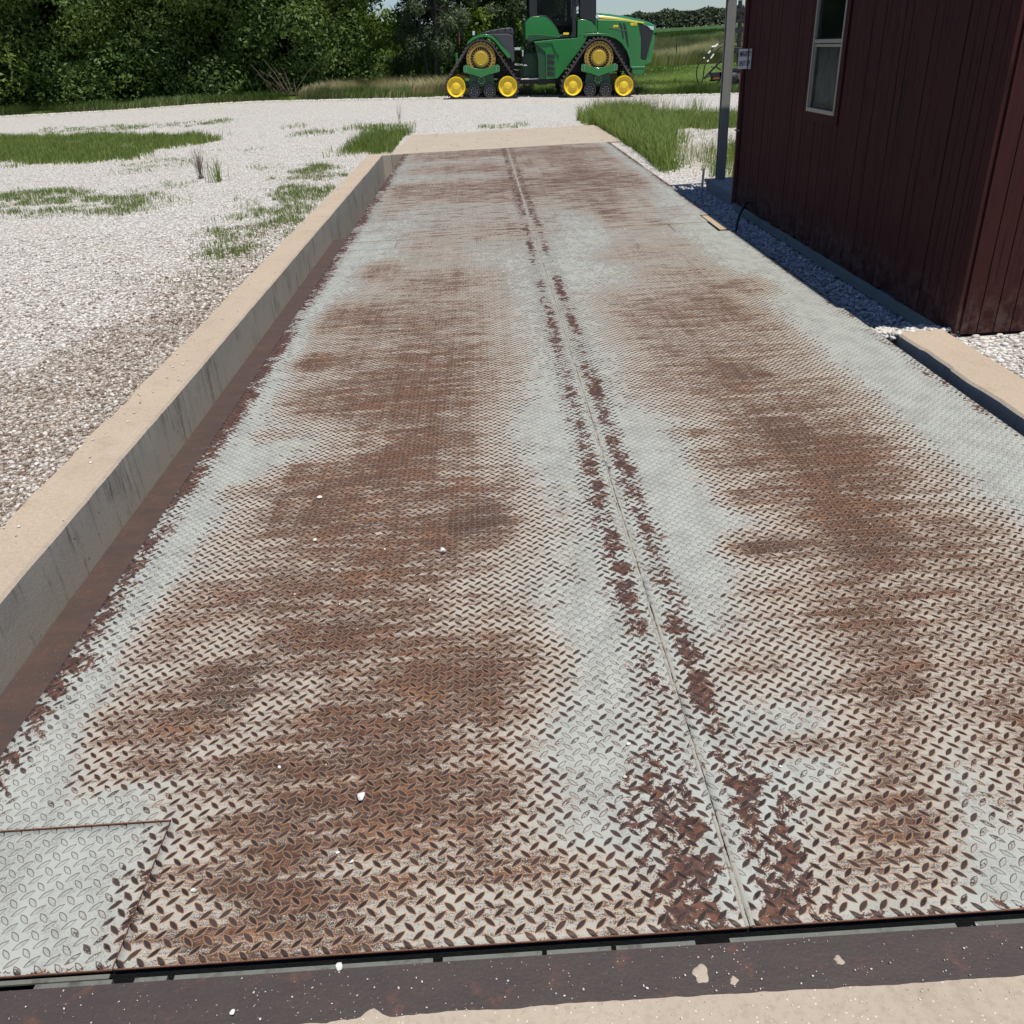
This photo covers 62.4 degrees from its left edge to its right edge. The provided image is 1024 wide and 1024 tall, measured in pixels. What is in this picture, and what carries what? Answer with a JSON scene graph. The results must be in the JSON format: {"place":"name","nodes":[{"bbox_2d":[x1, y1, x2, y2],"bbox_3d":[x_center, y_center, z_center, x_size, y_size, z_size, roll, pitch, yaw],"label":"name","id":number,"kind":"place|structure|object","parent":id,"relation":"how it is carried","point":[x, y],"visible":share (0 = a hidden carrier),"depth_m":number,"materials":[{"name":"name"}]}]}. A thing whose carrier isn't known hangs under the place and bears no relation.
{"place":"outdoors","nodes":[
{"label":"outdoors","id":0,"kind":"place"},
{"bbox_2d":[0,185,170,219],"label":"grass","id":1,"kind":"structure","parent":0,"point":[59,191],"depth_m":11.77,"materials":[{"name":"green plant"}]},
{"bbox_2d":[67,314,195,363],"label":"grass","id":2,"kind":"structure","parent":0,"point":[136,327],"depth_m":5.97,"materials":[{"name":"green plant"}]},
{"bbox_2d":[37,117,232,132],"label":"grass","id":3,"kind":"structure","parent":0,"point":[169,125],"depth_m":24.94,"materials":[{"name":"green plant"}]},
{"bbox_2d":[89,154,204,175],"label":"grass","id":4,"kind":"structure","parent":0,"point":[182,161],"depth_m":15.68,"materials":[{"name":"green plant"}]},
{"bbox_2d":[140,194,192,212],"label":"grass","id":5,"kind":"structure","parent":0,"point":[170,201],"depth_m":11.32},
{"bbox_2d":[139,179,197,190],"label":"grass","id":6,"kind":"structure","parent":0,"point":[172,184],"depth_m":12.90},
{"bbox_2d":[0,83,413,115],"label":"grass","id":7,"kind":"structure","parent":0,"point":[188,98],"depth_m":35.02,"materials":[{"name":"green plant"}]},
{"bbox_2d":[246,163,289,172],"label":"grass","id":8,"kind":"structure","parent":0,"point":[262,167],"depth_m":14.30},
{"bbox_2d":[280,123,306,128],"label":"grass","id":9,"kind":"structure","parent":0,"point":[303,125],"depth_m":21.67,"materials":[{"name":"green plant"}]},
{"bbox_2d":[0,107,737,255],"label":"gravel","id":10,"kind":"structure","parent":0,"point":[251,188],"depth_m":13.98,"materials":[{"name":"stone"}]},
{"bbox_2d":[0,93,738,117],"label":"gravel","id":11,"kind":"structure","parent":0,"point":[406,98],"depth_m":32.90,"materials":[{"name":"grey gravel"}]},
{"bbox_2d":[344,120,415,131],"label":"grass","id":12,"kind":"structure","parent":0,"point":[367,127],"depth_m":20.21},
{"bbox_2d":[296,72,534,99],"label":"grass","id":13,"kind":"structure","parent":0,"point":[426,84],"depth_m":34.02,"materials":[{"name":"plant"}]},
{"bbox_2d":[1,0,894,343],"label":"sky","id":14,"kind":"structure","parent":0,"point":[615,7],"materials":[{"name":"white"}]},
{"bbox_2d":[478,121,529,128],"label":"grass","id":15,"kind":"structure","parent":0,"point":[491,126],"depth_m":19.06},
{"bbox_2d":[0,24,1023,528],"bbox_3d":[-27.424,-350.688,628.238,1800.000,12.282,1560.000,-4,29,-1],"label":"ground","id":16,"kind":"structure","parent":0,"point":[442,116],"depth_m":12.71,"materials":[{"name":"white gravel"}]},
{"bbox_2d":[0,0,54,109],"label":"broadleaf tree","id":17,"kind":"object","parent":16,"relation":"on","point":[32,24],"visible":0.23,"depth_m":36.52,"materials":[{"name":"green plant"}]},
{"bbox_2d":[0,0,145,108],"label":"broadleaf tree","id":18,"kind":"object","parent":16,"relation":"on","point":[9,59],"visible":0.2,"depth_m":36.94,"materials":[{"name":"green plant"}]},
{"bbox_2d":[49,54,109,104],"bbox_3d":[-19.880,-19.791,38.784,2.773,2.367,2.649,-16,31,-21],"label":"shrub","id":19,"kind":"object","parent":16,"relation":"on","point":[65,89],"visible":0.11,"depth_m":38.11,"materials":[{"name":"green plant"}]},
{"bbox_2d":[0,0,167,108],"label":"broadleaf tree","id":20,"kind":"object","parent":16,"relation":"on","point":[76,82],"visible":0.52,"depth_m":36.66,"materials":[{"name":"green plant"}]},
{"bbox_2d":[0,129,230,168],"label":"grass","id":21,"kind":"structure","parent":16,"relation":"on","point":[78,147],"depth_m":18.92,"materials":[{"name":"green plant"}]},
{"bbox_2d":[23,0,221,101],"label":"broadleaf tree","id":22,"kind":"object","parent":16,"relation":"on","point":[91,31],"visible":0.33,"depth_m":36.63,"materials":[{"name":"green plant"}]},
{"bbox_2d":[82,267,169,288],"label":"grass","id":23,"kind":"structure","parent":16,"relation":"on","point":[126,276],"depth_m":7.39,"materials":[{"name":"green plant"}]},
{"bbox_2d":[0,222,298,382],"bbox_3d":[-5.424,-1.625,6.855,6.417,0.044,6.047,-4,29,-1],"label":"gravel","id":24,"kind":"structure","parent":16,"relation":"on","point":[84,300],"depth_m":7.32,"materials":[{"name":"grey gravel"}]},
{"bbox_2d":[0,222,300,525],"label":"gravel","id":25,"kind":"structure","parent":16,"relation":"on","point":[6,445],"depth_m":5.09,"materials":[{"name":"grey gravel"}]},
{"bbox_2d":[136,45,187,97],"bbox_3d":[-15.718,-19.932,38.578,2.649,2.367,2.773,4,30,12],"label":"shrub","id":26,"kind":"object","parent":16,"relation":"on","point":[159,86],"visible":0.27,"depth_m":37.85,"materials":[{"name":"green plant"}]},
{"bbox_2d":[49,0,295,102],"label":"broadleaf tree","id":27,"kind":"object","parent":16,"relation":"on","point":[240,76],"visible":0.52,"depth_m":36.72,"materials":[{"name":"green plant"}]},
{"bbox_2d":[189,142,203,178],"bbox_3d":[-4.976,-5.549,13.373,0.289,0.534,0.281,-4,29,-1],"label":"dead shrub","id":28,"kind":"object","parent":16,"relation":"on","point":[198,165],"visible":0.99,"depth_m":13.39,"materials":[{"name":"plant"}]},
{"bbox_2d":[156,254,245,296],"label":"grass","id":29,"kind":"structure","parent":16,"relation":"on","point":[205,272],"depth_m":7.30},
{"bbox_2d":[204,150,228,182],"bbox_3d":[-4.579,-5.274,12.892,0.361,0.481,0.440,2,29,9],"label":"grass tuft","id":30,"kind":"object","parent":16,"relation":"on","point":[217,175],"visible":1,"depth_m":12.94,"materials":[{"name":"green plant"}]},
{"bbox_2d":[190,48,248,94],"bbox_3d":[-13.537,-20.015,38.634,2.483,2.219,2.600,-28,37,-37],"label":"shrub","id":31,"kind":"object","parent":16,"relation":"on","point":[207,55],"visible":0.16,"depth_m":37.72,"materials":[{"name":"green plant"}]},
{"bbox_2d":[110,0,341,93],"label":"broadleaf tree","id":32,"kind":"object","parent":16,"relation":"on","point":[204,23],"visible":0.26,"depth_m":37.56,"materials":[{"name":"green plant"}]},
{"bbox_2d":[128,159,353,296],"bbox_3d":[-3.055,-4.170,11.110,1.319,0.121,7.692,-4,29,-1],"label":"grass","id":33,"kind":"structure","parent":16,"relation":"on","point":[296,191],"depth_m":10.08,"materials":[{"name":"green plant"}]},
{"bbox_2d":[254,62,313,94],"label":"dead branches","id":34,"kind":"object","parent":16,"relation":"on","point":[280,82],"visible":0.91,"depth_m":36.13,"materials":[{"name":"brown plant"}]},
{"bbox_2d":[192,0,394,95],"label":"broadleaf tree","id":35,"kind":"object","parent":16,"relation":"on","point":[334,62],"visible":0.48,"depth_m":37.69,"materials":[{"name":"green plant"}]},
{"bbox_2d":[242,0,380,86],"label":"broadleaf tree","id":36,"kind":"object","parent":16,"relation":"on","point":[372,31],"visible":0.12,"depth_m":41.20,"materials":[{"name":"green plant"}]},
{"bbox_2d":[287,49,335,86],"bbox_3d":[-9.506,-20.846,39.808,2.426,2.071,2.318,-8,29,-9],"label":"shrub","id":37,"kind":"object","parent":16,"relation":"on","point":[329,77],"visible":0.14,"depth_m":39.59,"materials":[{"name":"green plant"}]},
{"bbox_2d":[285,128,346,136],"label":"grass","id":38,"kind":"structure","parent":16,"relation":"on","point":[319,131],"depth_m":19.89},
{"bbox_2d":[322,145,360,157],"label":"grass","id":39,"kind":"structure","parent":16,"relation":"on","point":[354,152],"depth_m":15.45,"materials":[{"name":"green plant"}]},
{"bbox_2d":[352,0,385,78],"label":"bushy tree","id":40,"kind":"object","parent":16,"relation":"on","point":[360,17],"visible":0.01,"depth_m":48.27,"materials":[{"name":"green plant"}]},
{"bbox_2d":[339,122,417,155],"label":"grass","id":41,"kind":"structure","parent":16,"relation":"on","point":[380,140],"depth_m":16.26,"materials":[{"name":"green plant"}]},
{"bbox_2d":[364,22,396,68],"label":"bushy tree","id":42,"kind":"object","parent":16,"relation":"on","point":[386,50],"visible":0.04,"depth_m":51.78,"materials":[{"name":"green plant"}]},
{"bbox_2d":[362,25,413,78],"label":"shrub","id":43,"kind":"object","parent":16,"relation":"on","point":[395,72],"visible":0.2,"depth_m":47.87,"materials":[{"name":"green plant"}]},
{"bbox_2d":[396,102,403,124],"bbox_3d":[-2.729,-9.598,20.341,0.202,0.572,0.271,5,30,15],"label":"dead weed","id":44,"kind":"object","parent":16,"relation":"on","point":[399,117],"visible":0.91,"depth_m":20.39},
{"bbox_2d":[385,25,414,70],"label":"bushy tree","id":45,"kind":"object","parent":16,"relation":"on","point":[389,54],"visible":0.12,"depth_m":54.85,"materials":[{"name":"green plant"}]},
{"bbox_2d":[392,0,471,77],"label":"slender tree","id":46,"kind":"object","parent":16,"relation":"on","point":[446,22],"visible":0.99,"depth_m":38.96,"materials":[{"name":"green plant"}]},
{"bbox_2d":[393,0,481,77],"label":"slender tree","id":47,"kind":"object","parent":16,"relation":"on","point":[414,24],"visible":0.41,"depth_m":42.09,"materials":[{"name":"green plant"}]},
{"bbox_2d":[363,0,552,77],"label":"bushy tree","id":48,"kind":"object","parent":16,"relation":"on","point":[388,39],"visible":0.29,"depth_m":43.35,"materials":[{"name":"green plant"}]},
{"bbox_2d":[428,0,523,57],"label":"broadleaf tree","id":49,"kind":"object","parent":16,"relation":"on","point":[469,9],"visible":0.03,"depth_m":54.84,"materials":[{"name":"green plant"}]},
{"bbox_2d":[444,0,566,76],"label":"bushy tree","id":50,"kind":"object","parent":16,"relation":"on","point":[478,11],"visible":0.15,"depth_m":43.44,"materials":[{"name":"green plant"}]},
{"bbox_2d":[391,125,620,168],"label":"approach slab","id":51,"kind":"structure","parent":16,"relation":"on","point":[425,143],"depth_m":16.30,"materials":[{"name":"beige concrete"}]},
{"bbox_2d":[414,126,601,149],"bbox_3d":[-0.094,-7.365,16.616,3.780,0.024,3.393,-4,29,-1],"label":"grit","id":52,"kind":"object","parent":51,"relation":"on","point":[507,135],"visible":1,"depth_m":16.44,"materials":[{"name":"gravel"}]},
{"bbox_2d":[461,0,556,68],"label":"slender tree","id":53,"kind":"object","parent":16,"relation":"on","point":[499,12],"visible":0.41,"depth_m":41.98,"materials":[{"name":"green plant"}]},
{"bbox_2d":[0,142,1023,990],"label":"truck scale","id":54,"kind":"object","parent":16,"relation":"on","point":[512,688],"visible":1,"depth_m":2.63,"materials":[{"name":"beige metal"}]},
{"bbox_2d":[357,792,364,800],"bbox_3d":[-0.369,0.696,2.066,0.018,0.020,0.028,-4,29,-1],"label":"white stone","id":55,"kind":"object","parent":54,"relation":"on","point":[360,796],"visible":1,"depth_m":2.06,"materials":[{"name":"white stone"}]},
{"bbox_2d":[444,0,655,98],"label":"tracked tractor","id":56,"kind":"object","parent":16,"relation":"on","point":[596,49],"visible":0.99,"depth_m":28.89,"materials":[{"name":"metal"}]},
{"bbox_2d":[415,5,744,42],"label":"distant wood","id":57,"kind":"object","parent":16,"relation":"on","point":[667,17],"visible":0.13,"depth_m":536.20,"materials":[{"name":"green plant"}]},
{"bbox_2d":[573,98,737,172],"bbox_3d":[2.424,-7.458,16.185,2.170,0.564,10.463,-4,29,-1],"label":"grass","id":58,"kind":"structure","parent":16,"relation":"on","point":[647,125],"depth_m":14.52,"materials":[{"name":"green plant"}]},
{"bbox_2d":[305,975,1023,1023],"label":"apron","id":59,"kind":"object","parent":16,"relation":"on","point":[964,1001],"visible":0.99,"depth_m":1.58,"materials":[{"name":"beige concrete"}]},
{"bbox_2d":[0,923,1023,1023],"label":"steel coping","id":60,"kind":"object","parent":59,"relation":"on","point":[911,956],"visible":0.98,"depth_m":1.65,"materials":[{"name":"metal"}]},
{"bbox_2d":[336,962,342,970],"bbox_3d":[-0.346,0.908,1.689,0.013,0.007,0.015,-15,31,-20],"label":"white stone","id":61,"kind":"object","parent":60,"relation":"on","point":[339,966],"visible":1,"depth_m":1.69,"materials":[{"name":"white stone"}]},
{"bbox_2d":[8,923,1021,1023],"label":"grit","id":62,"kind":"object","parent":60,"relation":"on","point":[398,987],"visible":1,"depth_m":1.63,"materials":[{"name":"gravel"}]},
{"bbox_2d":[692,964,708,982],"bbox_3d":[0.366,0.897,1.645,0.031,0.002,0.038,-4,29,-1],"label":"mortar splat","id":63,"kind":"object","parent":60,"relation":"on","point":[699,971],"visible":1,"depth_m":1.64,"materials":[{"name":"beige concrete"}]},
{"bbox_2d":[730,976,738,984],"bbox_3d":[0.427,0.903,1.629,0.014,0.002,0.018,23,38,39],"label":"mortar splat","id":64,"kind":"object","parent":60,"relation":"on","point":[734,980],"visible":1,"depth_m":1.63,"materials":[{"name":"beige concrete"}]},
{"bbox_2d":[834,955,844,964],"bbox_3d":[0.640,0.877,1.654,0.016,0.002,0.021,-15,31,-20],"label":"mortar splat","id":65,"kind":"object","parent":60,"relation":"on","point":[838,959],"visible":1,"depth_m":1.65,"materials":[{"name":"beige concrete"}]},
{"bbox_2d":[595,81,738,94],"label":"grass","id":66,"kind":"structure","parent":16,"relation":"on","point":[709,88],"depth_m":30.16,"materials":[{"name":"green plant"}]},
{"bbox_2d":[679,95,711,110],"bbox_3d":[4.691,-10.559,21.776,0.874,0.427,0.810,-4,29,-1],"label":"grass tuft","id":67,"kind":"object","parent":16,"relation":"on","point":[695,104],"visible":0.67,"depth_m":21.79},
{"bbox_2d":[696,0,744,84],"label":"farm implement","id":68,"kind":"object","parent":16,"relation":"on","point":[714,76],"visible":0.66,"depth_m":31.10,"materials":[{"name":"black metal"}]},
{"bbox_2d":[704,0,1023,336],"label":"red shed","id":69,"kind":"structure","parent":16,"relation":"on","point":[879,152],"depth_m":5.56,"materials":[{"name":"metal"}]},
{"bbox_2d":[738,30,751,92],"bbox_3d":[2.291,-4.429,8.315,0.132,0.550,0.013,-4,29,-1],"label":"sign","id":70,"kind":"object","parent":69,"relation":"attached to","point":[744,59],"visible":1,"depth_m":8.31,"materials":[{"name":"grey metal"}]},
{"bbox_2d":[806,0,847,115],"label":"window","id":71,"kind":"structure","parent":69,"relation":"in","point":[830,19],"depth_m":6.56,"materials":[{"name":"glass"}]},
{"bbox_2d":[870,324,958,340],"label":"gravel","id":72,"kind":"structure","parent":16,"relation":"on","point":[889,333],"depth_m":5.04,"materials":[{"name":"white gravel"}]},
{"bbox_2d":[350,77,738,98],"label":"grass","id":73,"kind":"structure","parent":0,"point":[545,90],"depth_m":31.61,"materials":[{"name":"green plant"}]},
{"bbox_2d":[578,91,676,118],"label":"grass","id":74,"kind":"structure","parent":0,"point":[654,103],"depth_m":20.19,"materials":[{"name":"green plant"}]},
{"bbox_2d":[538,60,736,88],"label":"grass","id":75,"kind":"structure","parent":0,"point":[653,74],"depth_m":42.46,"materials":[{"name":"green plant"}]},
{"bbox_2d":[528,216,749,924],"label":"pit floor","id":76,"kind":"structure","parent":0,"point":[671,674],"depth_m":4.04,"materials":[{"name":"brown metal"}]},
{"bbox_2d":[0,154,392,695],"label":"concrete pit wall","id":77,"kind":"structure","parent":76,"relation":"on","point":[50,557],"depth_m":4.24,"materials":[{"name":"beige concrete"}]},
{"bbox_2d":[2,154,369,535],"bbox_3d":[-2.184,-3.116,9.158,0.268,0.016,13.801,-4,29,-1],"label":"grit","id":78,"kind":"object","parent":77,"relation":"on","point":[90,462],"visible":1,"depth_m":5.13,"materials":[{"name":"gravel"}]},
{"bbox_2d":[894,329,1023,435],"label":"concrete pit wall","id":79,"kind":"structure","parent":76,"relation":"on","point":[994,388],"depth_m":4.40,"materials":[{"name":"beige concrete"}]},
{"bbox_2d":[566,30,742,67],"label":"grass","id":80,"kind":"structure","parent":0,"point":[698,47],"depth_m":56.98,"materials":[{"name":"green plant"}]},
{"bbox_2d":[648,104,737,111],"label":"grass","id":81,"kind":"structure","parent":0,"point":[696,109],"depth_m":21.46,"materials":[{"name":"green plant"}]},
{"bbox_2d":[655,27,742,40],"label":"grass","id":82,"kind":"structure","parent":0,"point":[687,33],"depth_m":128.58,"materials":[{"name":"green plant"}]},
{"bbox_2d":[677,128,735,149],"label":"grass","id":83,"kind":"structure","parent":0,"point":[701,134],"depth_m":15.33,"materials":[{"name":"green plant"}]},
{"bbox_2d":[689,130,735,177],"bbox_3d":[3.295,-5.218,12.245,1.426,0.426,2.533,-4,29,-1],"label":"grass","id":84,"kind":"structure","parent":0,"point":[731,151],"depth_m":12.36,"materials":[{"name":"green plant"}]},
{"bbox_2d":[672,184,912,340],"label":"gravel","id":85,"kind":"structure","parent":0,"point":[808,271],"depth_m":6.99,"materials":[{"name":"grey gravel"}]},
{"bbox_2d":[700,168,704,198],"bbox_3d":[2.244,-3.856,9.960,0.039,0.361,0.028,-4,29,-1],"label":"pipe stake","id":86,"kind":"object","parent":85,"relation":"on","point":[702,182],"visible":0.9,"depth_m":9.94,"materials":[{"name":"grey metal"}]},
{"bbox_2d":[735,200,753,231],"bbox_3d":[2.299,-2.947,8.449,0.105,0.276,0.438,18,35,33],"label":"black hose","id":87,"kind":"object","parent":85,"relation":"on","point":[741,211],"visible":0.9,"depth_m":8.42,"materials":[{"name":"rubber"}]},
{"bbox_2d":[956,331,1023,377],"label":"gravel","id":88,"kind":"structure","parent":0,"point":[1003,359],"depth_m":4.74,"materials":[{"name":"white gravel"}]}
]}

